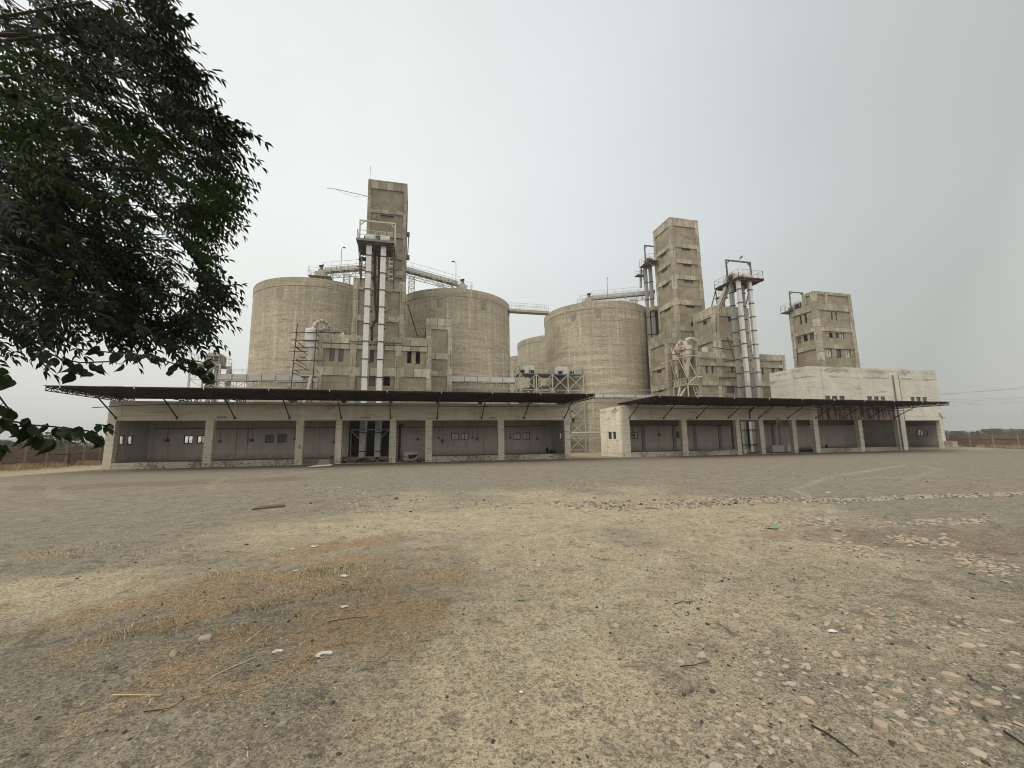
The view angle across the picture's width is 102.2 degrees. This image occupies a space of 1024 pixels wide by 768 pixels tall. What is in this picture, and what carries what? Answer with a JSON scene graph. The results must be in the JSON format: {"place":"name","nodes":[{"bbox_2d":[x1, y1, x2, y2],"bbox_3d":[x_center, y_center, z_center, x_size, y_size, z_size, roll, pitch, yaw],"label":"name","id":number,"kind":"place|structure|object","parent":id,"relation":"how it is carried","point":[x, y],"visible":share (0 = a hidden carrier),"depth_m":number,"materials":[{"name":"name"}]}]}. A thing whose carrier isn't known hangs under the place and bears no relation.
{"place":"outdoors","nodes":[
{"label":"outdoors","id":0,"kind":"place"},
{"bbox_2d":[186,352,231,442],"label":"intake tower","id":1,"kind":"structure","parent":0,"point":[219,361],"depth_m":47.76,"materials":[{"name":"metal"}]},
{"bbox_2d":[314,166,451,457],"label":"elevator building","id":2,"kind":"structure","parent":0,"point":[418,364],"depth_m":46.80,"materials":[{"name":"concrete"}]},
{"bbox_2d":[329,349,334,360],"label":"window","id":3,"kind":"structure","parent":2,"relation":"in","point":[332,351],"depth_m":44.94,"materials":[{"name":"grey glass"}]},
{"bbox_2d":[338,349,343,361],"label":"window","id":4,"kind":"structure","parent":2,"relation":"in","point":[341,351],"depth_m":45.15,"materials":[{"name":"grey glass"}]},
{"bbox_2d":[370,350,373,361],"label":"window","id":5,"kind":"structure","parent":2,"relation":"in","point":[371,351],"depth_m":45.88,"materials":[{"name":"grey glass"}]},
{"bbox_2d":[369,376,374,385],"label":"window","id":6,"kind":"structure","parent":2,"relation":"in","point":[372,378],"depth_m":45.52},
{"bbox_2d":[380,215,393,218],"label":"window","id":7,"kind":"structure","parent":2,"relation":"in","point":[381,216],"depth_m":53.02,"materials":[{"name":"grey glass"}]},
{"bbox_2d":[0,521,1000,767],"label":"dry grass","id":8,"kind":"structure","parent":0,"point":[266,611],"depth_m":4.09,"materials":[{"name":"plant"}]},
{"bbox_2d":[0,447,1023,767],"bbox_3d":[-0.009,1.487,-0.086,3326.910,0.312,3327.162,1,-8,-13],"label":"ground","id":9,"kind":"structure","parent":0,"point":[574,591],"depth_m":3.94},
{"bbox_2d":[0,441,25,446],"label":"tree","id":10,"kind":"object","parent":9,"relation":"on","point":[8,443],"visible":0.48,"depth_m":78.28,"materials":[{"name":"green plant"}]},
{"bbox_2d":[0,446,103,467],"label":"boundary wall","id":11,"kind":"structure","parent":9,"relation":"on","point":[24,455],"depth_m":34.38,"materials":[{"name":"brown brick"}]},
{"bbox_2d":[0,439,200,445],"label":"razor wire","id":12,"kind":"object","parent":11,"relation":"on","point":[4,440],"visible":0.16,"depth_m":35.35,"materials":[{"name":"metal"}]},
{"bbox_2d":[40,432,87,445],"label":"tree","id":13,"kind":"object","parent":9,"relation":"on","point":[57,441],"visible":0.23,"depth_m":64.51,"materials":[{"name":"green plant"}]},
{"bbox_2d":[49,454,97,466],"bbox_3d":[-36.708,6.447,34.843,0.050,1.150,6.401,1,-8,-13],"label":"pipe rail","id":14,"kind":"object","parent":9,"relation":"on","point":[68,458],"visible":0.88,"depth_m":34.02,"materials":[{"name":"metal"}]},
{"bbox_2d":[112,694,159,695],"bbox_3d":[-2.422,2.006,2.666,0.332,0.014,0.010,-1,-8,4],"label":"stick","id":15,"kind":"object","parent":9,"relation":"on","point":[134,694],"visible":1,"depth_m":2.67,"materials":[{"name":"wood"}]},
{"bbox_2d":[0,0,273,384],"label":"tree","id":16,"kind":"object","parent":9,"relation":"on","point":[127,268],"visible":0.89,"depth_m":2.79,"materials":[{"name":"green plant"}]},
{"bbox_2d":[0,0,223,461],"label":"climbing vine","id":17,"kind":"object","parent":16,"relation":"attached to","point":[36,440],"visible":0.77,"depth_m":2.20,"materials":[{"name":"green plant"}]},
{"bbox_2d":[143,698,184,712],"bbox_3d":[-2.111,1.965,2.507,0.197,0.011,0.075,5,-10,-35],"label":"stick","id":18,"kind":"object","parent":9,"relation":"on","point":[161,709],"visible":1,"depth_m":2.49,"materials":[{"name":"wood"}]},
{"bbox_2d":[169,649,176,656],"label":"stone","id":19,"kind":"object","parent":9,"relation":"on","point":[173,653],"visible":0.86,"depth_m":3.21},
{"bbox_2d":[198,634,212,641],"bbox_3d":[-2.591,2.144,3.491,0.104,0.042,0.108,-6,-10,35],"label":"stone","id":20,"kind":"object","parent":9,"relation":"on","point":[203,637],"visible":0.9,"depth_m":3.47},
{"bbox_2d":[213,657,254,676],"bbox_3d":[-2.013,2.051,3.012,0.010,0.010,0.295,-5,-9,27],"label":"stick","id":21,"kind":"object","parent":9,"relation":"on","point":[231,667],"visible":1,"depth_m":2.97,"materials":[{"name":"wood"}]},
{"bbox_2d":[215,369,315,401],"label":"conveyor","id":22,"kind":"object","parent":9,"relation":"on","point":[250,378],"visible":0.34,"depth_m":48.18,"materials":[{"name":"metal"}]},
{"bbox_2d":[252,504,284,509],"bbox_3d":[-6.245,3.144,10.595,0.161,0.059,0.770,-9,-11,44],"label":"plank","id":23,"kind":"object","parent":9,"relation":"on","point":[269,506],"visible":1,"depth_m":10.59,"materials":[{"name":"brown wood"}]},
{"bbox_2d":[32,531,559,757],"bbox_3d":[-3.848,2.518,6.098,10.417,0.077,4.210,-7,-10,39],"label":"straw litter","id":24,"kind":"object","parent":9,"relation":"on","point":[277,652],"visible":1,"depth_m":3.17,"materials":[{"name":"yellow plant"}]},
{"bbox_2d":[246,277,352,401],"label":"grain silo","id":25,"kind":"object","parent":9,"relation":"on","point":[282,307],"visible":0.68,"depth_m":53.26,"materials":[{"name":"concrete"}]},
{"bbox_2d":[308,259,364,283],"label":"conveyor","id":26,"kind":"object","parent":25,"relation":"on","point":[322,273],"visible":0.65,"depth_m":58.09,"materials":[{"name":"metal"}]},
{"bbox_2d":[288,323,341,401],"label":"scaffolding","id":27,"kind":"object","parent":9,"relation":"on","point":[310,379],"visible":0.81,"depth_m":42.11,"materials":[{"name":"metal"}]},
{"bbox_2d":[304,319,337,363],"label":"dust cyclone","id":28,"kind":"object","parent":27,"relation":"on","point":[310,336],"visible":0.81,"depth_m":42.83,"materials":[{"name":"white paint"}]},
{"bbox_2d":[43,385,594,469],"bbox_3d":[-12.935,4.262,37.225,37.582,5.699,15.155,1,-8,-13],"label":"loading dock","id":29,"kind":"object","parent":9,"relation":"on","point":[291,432],"visible":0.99,"depth_m":36.02,"materials":[{"name":"concrete"}]},
{"bbox_2d":[265,435,273,442],"bbox_3d":[-22.194,5.013,37.930,0.750,0.740,0.050,1,-8,-13],"label":"window","id":30,"kind":"structure","parent":29,"relation":"in","point":[269,438],"depth_m":37.91,"materials":[{"name":"grey glass"}]},
{"bbox_2d":[277,434,286,442],"bbox_3d":[-21.187,5.022,38.169,0.780,0.760,0.050,1,-8,-13],"label":"window","id":31,"kind":"structure","parent":29,"relation":"in","point":[282,438],"depth_m":38.16,"materials":[{"name":"grey glass"}]},
{"bbox_2d":[356,457,370,461],"bbox_3d":[-13.264,6.878,37.359,1.579,0.521,0.841,1,-8,-13],"label":"rubbish heap","id":32,"kind":"object","parent":29,"relation":"on","point":[363,459],"visible":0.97,"depth_m":37.18,"materials":[{"name":"concrete"}]},
{"bbox_2d":[369,457,384,460],"bbox_3d":[-12.270,6.891,37.808,1.502,0.493,0.851,1,-8,-13],"label":"rubbish heap","id":33,"kind":"object","parent":29,"relation":"on","point":[377,459],"visible":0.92,"depth_m":37.62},
{"bbox_2d":[404,452,416,460],"bbox_3d":[-9.453,6.707,38.470,1.200,0.792,0.377,1,-8,-13],"label":"board","id":34,"kind":"object","parent":29,"relation":"on","point":[406,454],"visible":0.71,"depth_m":38.45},
{"bbox_2d":[417,451,424,459],"bbox_3d":[-8.490,6.716,38.699,0.700,0.812,0.378,1,-8,-13],"label":"board","id":35,"kind":"object","parent":29,"relation":"on","point":[421,454],"visible":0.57,"depth_m":38.70,"materials":[{"name":"grey paint"}]},
{"bbox_2d":[451,433,458,439],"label":"window","id":36,"kind":"structure","parent":29,"relation":"in","point":[454,436],"depth_m":41.80,"materials":[{"name":"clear glass"}]},
{"bbox_2d":[461,433,467,439],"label":"window","id":37,"kind":"structure","parent":29,"relation":"in","point":[464,436],"depth_m":42.01,"materials":[{"name":"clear glass"}]},
{"bbox_2d":[514,433,519,439],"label":"window","id":38,"kind":"structure","parent":29,"relation":"in","point":[516,435],"depth_m":43.27,"materials":[{"name":"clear glass"}]},
{"bbox_2d":[523,433,529,439],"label":"window","id":39,"kind":"structure","parent":29,"relation":"in","point":[526,436],"depth_m":43.51,"materials":[{"name":"grey glass"}]},
{"bbox_2d":[309,464,332,466],"bbox_3d":[-13.883,5.912,29.956,1.550,0.130,0.952,1,-8,-13],"label":"metal sheet","id":40,"kind":"object","parent":9,"relation":"on","point":[321,465],"visible":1,"depth_m":29.89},
{"bbox_2d":[317,459,329,464],"bbox_3d":[-15.106,6.263,33.233,0.951,0.382,0.316,1,-8,-13],"label":"metal sheet","id":41,"kind":"object","parent":9,"relation":"on","point":[324,461],"visible":0.86,"depth_m":33.24,"materials":[{"name":"grey paint"}]},
{"bbox_2d":[315,650,332,657],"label":"litter","id":42,"kind":"object","parent":9,"relation":"on","point":[323,652],"visible":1,"depth_m":3.15,"materials":[{"name":"paper"}]},
{"bbox_2d":[26,540,658,748],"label":"leaf litter","id":43,"kind":"object","parent":9,"relation":"on","point":[335,689],"visible":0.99,"depth_m":2.49,"materials":[{"name":"plant"}]},
{"bbox_2d":[350,219,398,457],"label":"bucket elevator","id":44,"kind":"object","parent":9,"relation":"on","point":[371,247],"visible":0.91,"depth_m":43.61,"materials":[{"name":"grey paint"}]},
{"bbox_2d":[404,454,421,462],"bbox_3d":[-8.423,6.303,34.895,1.580,0.736,0.550,1,-8,-13],"label":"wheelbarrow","id":45,"kind":"object","parent":9,"relation":"on","point":[412,456],"visible":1,"depth_m":34.75,"materials":[{"name":"metal"}]},
{"bbox_2d":[405,288,509,403],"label":"grain silo","id":46,"kind":"object","parent":9,"relation":"on","point":[480,333],"visible":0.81,"depth_m":58.33,"materials":[{"name":"concrete"}]},
{"bbox_2d":[406,261,471,292],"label":"conveyor","id":47,"kind":"object","parent":46,"relation":"on","point":[431,277],"visible":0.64,"depth_m":61.18,"materials":[{"name":"metal"}]},
{"bbox_2d":[508,302,548,314],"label":"walkway bridge","id":48,"kind":"structure","parent":46,"relation":"attached to","point":[523,311],"depth_m":65.64,"materials":[{"name":"metal"}]},
{"bbox_2d":[452,372,515,403],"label":"conveyor","id":49,"kind":"object","parent":9,"relation":"on","point":[457,380],"visible":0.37,"depth_m":55.14,"materials":[{"name":"metal"}]},
{"bbox_2d":[0,466,1023,767],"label":"pebbles","id":50,"kind":"object","parent":9,"relation":"on","point":[620,658],"visible":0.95,"depth_m":2.79,"materials":[{"name":"grey stone"}]},
{"bbox_2d":[0,444,1023,471],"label":"scrub","id":51,"kind":"object","parent":9,"relation":"on","point":[14,467],"visible":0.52,"depth_m":32.69,"materials":[{"name":"plant"}]},
{"bbox_2d":[510,356,517,403],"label":"grain silo","id":52,"kind":"object","parent":9,"relation":"on","point":[513,362],"visible":0.09,"depth_m":103.91,"materials":[{"name":"concrete"}]},
{"bbox_2d":[29,428,1023,446],"bbox_3d":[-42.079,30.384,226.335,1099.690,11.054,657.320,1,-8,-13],"label":"woodland","id":53,"kind":"object","parent":9,"relation":"on","point":[966,433],"visible":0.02,"depth_m":295.88,"materials":[{"name":"plant"}]},
{"bbox_2d":[517,335,545,403],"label":"grain silo","id":54,"kind":"object","parent":9,"relation":"on","point":[531,350],"visible":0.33,"depth_m":85.39,"materials":[{"name":"concrete"}]},
{"bbox_2d":[514,365,586,451],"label":"lattice gantry","id":55,"kind":"object","parent":9,"relation":"on","point":[561,372],"visible":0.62,"depth_m":62.15,"materials":[{"name":"metal"}]},
{"bbox_2d":[544,301,650,451],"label":"grain silo","id":56,"kind":"object","parent":9,"relation":"on","point":[604,344],"visible":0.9,"depth_m":63.85,"materials":[{"name":"concrete"}]},
{"bbox_2d":[571,432,600,438],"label":"steel pipeline","id":57,"kind":"object","parent":56,"relation":"attached to","point":[583,434],"visible":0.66,"depth_m":59.73,"materials":[{"name":"metal"}]},
{"bbox_2d":[577,285,654,303],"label":"conveyor","id":58,"kind":"object","parent":56,"relation":"on","point":[615,296],"visible":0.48,"depth_m":69.42,"materials":[{"name":"metal"}]},
{"bbox_2d":[635,245,657,388],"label":"bucket elevator","id":59,"kind":"object","parent":9,"relation":"on","point":[648,263],"visible":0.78,"depth_m":66.63,"materials":[{"name":"paint"}]},
{"bbox_2d":[303,476,1023,765],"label":"brick chips","id":60,"kind":"object","parent":9,"relation":"on","point":[948,710],"visible":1,"depth_m":3.14,"materials":[{"name":"brick"}]},
{"bbox_2d":[319,491,1023,513],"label":"rubble row","id":61,"kind":"object","parent":9,"relation":"on","point":[681,503],"visible":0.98,"depth_m":10.71,"materials":[{"name":"stone"}]},
{"bbox_2d":[681,679,693,694],"bbox_3d":[1.139,1.964,2.680,0.076,0.076,0.130,-4,-9,21],"label":"stone","id":62,"kind":"object","parent":9,"relation":"on","point":[687,687],"visible":0.95,"depth_m":2.65,"materials":[{"name":"stone"}]},
{"bbox_2d":[697,651,705,657],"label":"stone","id":63,"kind":"object","parent":9,"relation":"on","point":[701,654],"visible":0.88,"depth_m":3.07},
{"bbox_2d":[708,761,723,767],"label":"flat stone","id":64,"kind":"object","parent":9,"relation":"on","point":[713,764],"visible":1,"depth_m":2.03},
{"bbox_2d":[711,256,763,451],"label":"bucket elevator","id":65,"kind":"object","parent":9,"relation":"on","point":[734,282],"visible":0.89,"depth_m":55.17,"materials":[{"name":"paint"}]},
{"bbox_2d":[752,724,767,732],"bbox_3d":[1.368,1.907,2.281,0.079,0.011,0.054,-6,-10,33],"label":"flat stone","id":66,"kind":"object","parent":9,"relation":"on","point":[760,729],"visible":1,"depth_m":2.28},
{"bbox_2d":[599,395,949,456],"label":"loading dock","id":67,"kind":"object","parent":9,"relation":"on","point":[702,427],"visible":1,"depth_m":44.09,"materials":[{"name":"concrete"}]},
{"bbox_2d":[769,445,790,452],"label":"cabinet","id":68,"kind":"object","parent":67,"relation":"on","point":[778,448],"visible":0.88,"depth_m":47.06,"materials":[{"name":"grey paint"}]},
{"bbox_2d":[785,681,795,686],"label":"flat stone","id":69,"kind":"object","parent":9,"relation":"on","point":[791,683],"visible":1,"depth_m":2.71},
{"bbox_2d":[799,713,807,717],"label":"flat stone","id":70,"kind":"object","parent":9,"relation":"on","point":[802,715],"visible":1,"depth_m":2.38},
{"bbox_2d":[799,696,815,704],"bbox_3d":[1.809,1.927,2.519,0.066,0.018,0.084,1,-8,-11],"label":"flat stone","id":71,"kind":"object","parent":9,"relation":"on","point":[806,699],"visible":1,"depth_m":2.51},
{"bbox_2d":[813,728,823,733],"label":"flat stone","id":72,"kind":"object","parent":9,"relation":"on","point":[816,731],"visible":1,"depth_m":2.24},
{"bbox_2d":[811,724,858,756],"bbox_3d":[1.696,1.868,2.176,0.018,0.016,0.244,2,-8,-18],"label":"stick","id":73,"kind":"object","parent":9,"relation":"on","point":[814,726],"visible":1,"depth_m":2.18,"materials":[{"name":"wood"}]},
{"bbox_2d":[831,650,842,656],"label":"stone","id":74,"kind":"object","parent":9,"relation":"on","point":[835,653],"visible":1,"depth_m":3.05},
{"bbox_2d":[854,625,862,632],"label":"stone","id":75,"kind":"object","parent":9,"relation":"on","point":[858,628],"visible":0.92,"depth_m":3.43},
{"bbox_2d":[769,366,958,452],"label":"warehouse","id":76,"kind":"structure","parent":9,"relation":"on","point":[858,430],"depth_m":49.56,"materials":[{"name":"white paint"}]},
{"bbox_2d":[864,685,875,692],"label":"flat stone","id":77,"kind":"object","parent":9,"relation":"on","point":[868,688],"visible":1,"depth_m":2.64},
{"bbox_2d":[873,718,888,732],"bbox_3d":[2.045,1.898,2.295,0.068,0.035,0.089,-8,-11,43],"label":"stone","id":78,"kind":"object","parent":9,"relation":"on","point":[881,725],"visible":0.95,"depth_m":2.28,"materials":[{"name":"stone"}]},
{"bbox_2d":[873,701,888,707],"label":"flat stone","id":79,"kind":"object","parent":9,"relation":"on","point":[877,703],"visible":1,"depth_m":2.48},
{"bbox_2d":[892,688,904,693],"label":"flat stone","id":80,"kind":"object","parent":9,"relation":"on","point":[900,691],"visible":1,"depth_m":2.60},
{"bbox_2d":[894,710,906,718],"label":"flat stone","id":81,"kind":"object","parent":9,"relation":"on","point":[896,712],"visible":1,"depth_m":2.40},
{"bbox_2d":[901,731,914,736],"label":"flat stone","id":82,"kind":"object","parent":9,"relation":"on","point":[906,733],"visible":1,"depth_m":2.23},
{"bbox_2d":[911,721,924,726],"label":"flat stone","id":83,"kind":"object","parent":9,"relation":"on","point":[916,724],"visible":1,"depth_m":2.31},
{"bbox_2d":[916,745,927,752],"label":"flat stone","id":84,"kind":"object","parent":9,"relation":"on","point":[920,748],"visible":1,"depth_m":2.12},
{"bbox_2d":[930,707,945,712],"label":"flat stone","id":85,"kind":"object","parent":9,"relation":"on","point":[937,709],"visible":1,"depth_m":2.42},
{"bbox_2d":[933,689,942,694],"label":"flat stone","id":86,"kind":"object","parent":9,"relation":"on","point":[936,691],"visible":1,"depth_m":2.57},
{"bbox_2d":[940,671,965,680],"bbox_3d":[2.922,1.944,2.753,0.091,0.034,0.101,0,-8,-4],"label":"stone","id":87,"kind":"object","parent":9,"relation":"on","point":[951,675],"visible":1,"depth_m":2.73,"materials":[{"name":"stone"}]},
{"bbox_2d":[948,431,964,434],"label":"tree","id":88,"kind":"object","parent":9,"relation":"on","point":[957,433],"visible":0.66,"depth_m":199.65,"materials":[{"name":"green plant"}]},
{"bbox_2d":[956,733,964,741],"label":"stone","id":89,"kind":"object","parent":9,"relation":"on","point":[960,736],"visible":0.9,"depth_m":2.19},
{"bbox_2d":[956,631,970,636],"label":"flat stone","id":90,"kind":"object","parent":9,"relation":"on","point":[965,634],"visible":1,"depth_m":3.31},
{"bbox_2d":[958,643,973,648],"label":"flat stone","id":91,"kind":"object","parent":9,"relation":"on","point":[965,645],"visible":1,"depth_m":3.13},
{"bbox_2d":[970,430,979,434],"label":"tree","id":92,"kind":"object","parent":9,"relation":"on","point":[974,433],"visible":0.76,"depth_m":207.50,"materials":[{"name":"green plant"}]},
{"bbox_2d":[966,747,987,758],"bbox_3d":[2.364,1.871,2.106,0.070,0.017,0.073,5,-10,-35],"label":"flat stone","id":93,"kind":"object","parent":9,"relation":"on","point":[976,751],"visible":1,"depth_m":2.10,"materials":[{"name":"stone"}]},
{"bbox_2d":[975,643,988,647],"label":"flat stone","id":94,"kind":"object","parent":9,"relation":"on","point":[981,645],"visible":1,"depth_m":3.13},
{"bbox_2d":[945,434,1023,448],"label":"boundary wall","id":95,"kind":"structure","parent":9,"relation":"on","point":[977,440],"depth_m":51.67,"materials":[{"name":"brown brick"}]},
{"bbox_2d":[981,428,1002,433],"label":"tree","id":96,"kind":"object","parent":9,"relation":"on","point":[993,431],"visible":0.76,"depth_m":194.51,"materials":[{"name":"green plant"}]},
{"bbox_2d":[984,698,1001,705],"bbox_3d":[2.911,1.915,2.498,0.097,0.020,0.066,4,-9,-32],"label":"flat stone","id":97,"kind":"object","parent":9,"relation":"on","point":[992,701],"visible":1,"depth_m":2.48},
{"bbox_2d":[998,618,1015,623],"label":"flat stone","id":98,"kind":"object","parent":9,"relation":"on","point":[1007,621],"visible":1,"depth_m":3.55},
{"bbox_2d":[1003,730,1023,744],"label":"stick","id":99,"kind":"object","parent":9,"relation":"on","point":[1010,735],"visible":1,"depth_m":2.19,"materials":[{"name":"wood"}]},
{"bbox_2d":[1007,664,1022,669],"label":"flat stone","id":100,"kind":"object","parent":9,"relation":"on","point":[1016,666],"visible":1,"depth_m":2.85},
{"bbox_2d":[0,0,1023,444],"label":"sky","id":101,"kind":"structure","parent":0,"point":[871,151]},
{"bbox_2d":[670,355,701,395],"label":"cyclone platform","id":102,"kind":"structure","parent":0,"point":[687,385],"depth_m":54.82,"materials":[{"name":"beige paint"}]},
{"bbox_2d":[671,340,683,378],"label":"dust cyclone","id":103,"kind":"object","parent":102,"relation":"on","point":[675,352],"visible":0.91,"depth_m":57.37,"materials":[{"name":"white metal"}]},
{"bbox_2d":[679,337,697,376],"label":"dust cyclone","id":104,"kind":"object","parent":102,"relation":"on","point":[685,349],"visible":0.94,"depth_m":55.22,"materials":[{"name":"white metal"}]},
{"bbox_2d":[648,217,785,450],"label":"elevator building","id":105,"kind":"structure","parent":0,"point":[681,312],"depth_m":60.73,"materials":[{"name":"concrete"}]},
{"bbox_2d":[579,388,655,402],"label":"conveyor","id":106,"kind":"object","parent":105,"relation":"attached to","point":[616,396],"visible":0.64,"depth_m":60.35,"materials":[{"name":"metal"}]},
{"bbox_2d":[727,386,733,392],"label":"window","id":107,"kind":"structure","parent":105,"relation":"in","point":[730,389],"depth_m":56.11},
{"bbox_2d":[788,291,859,367],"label":"process building","id":108,"kind":"structure","parent":0,"point":[822,328],"depth_m":60.53,"materials":[{"name":"concrete"}]},
{"bbox_2d":[780,291,802,314],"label":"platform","id":109,"kind":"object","parent":108,"relation":"on","point":[795,306],"visible":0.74,"depth_m":63.53,"materials":[{"name":"grey metal"}]},
{"bbox_2d":[826,349,831,356],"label":"window","id":110,"kind":"structure","parent":108,"relation":"in","point":[828,350],"depth_m":59.60,"materials":[{"name":"white glass"}]},
{"bbox_2d":[836,349,840,357],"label":"window","id":111,"kind":"structure","parent":108,"relation":"in","point":[837,350],"depth_m":60.01,"materials":[{"name":"grey glass"}]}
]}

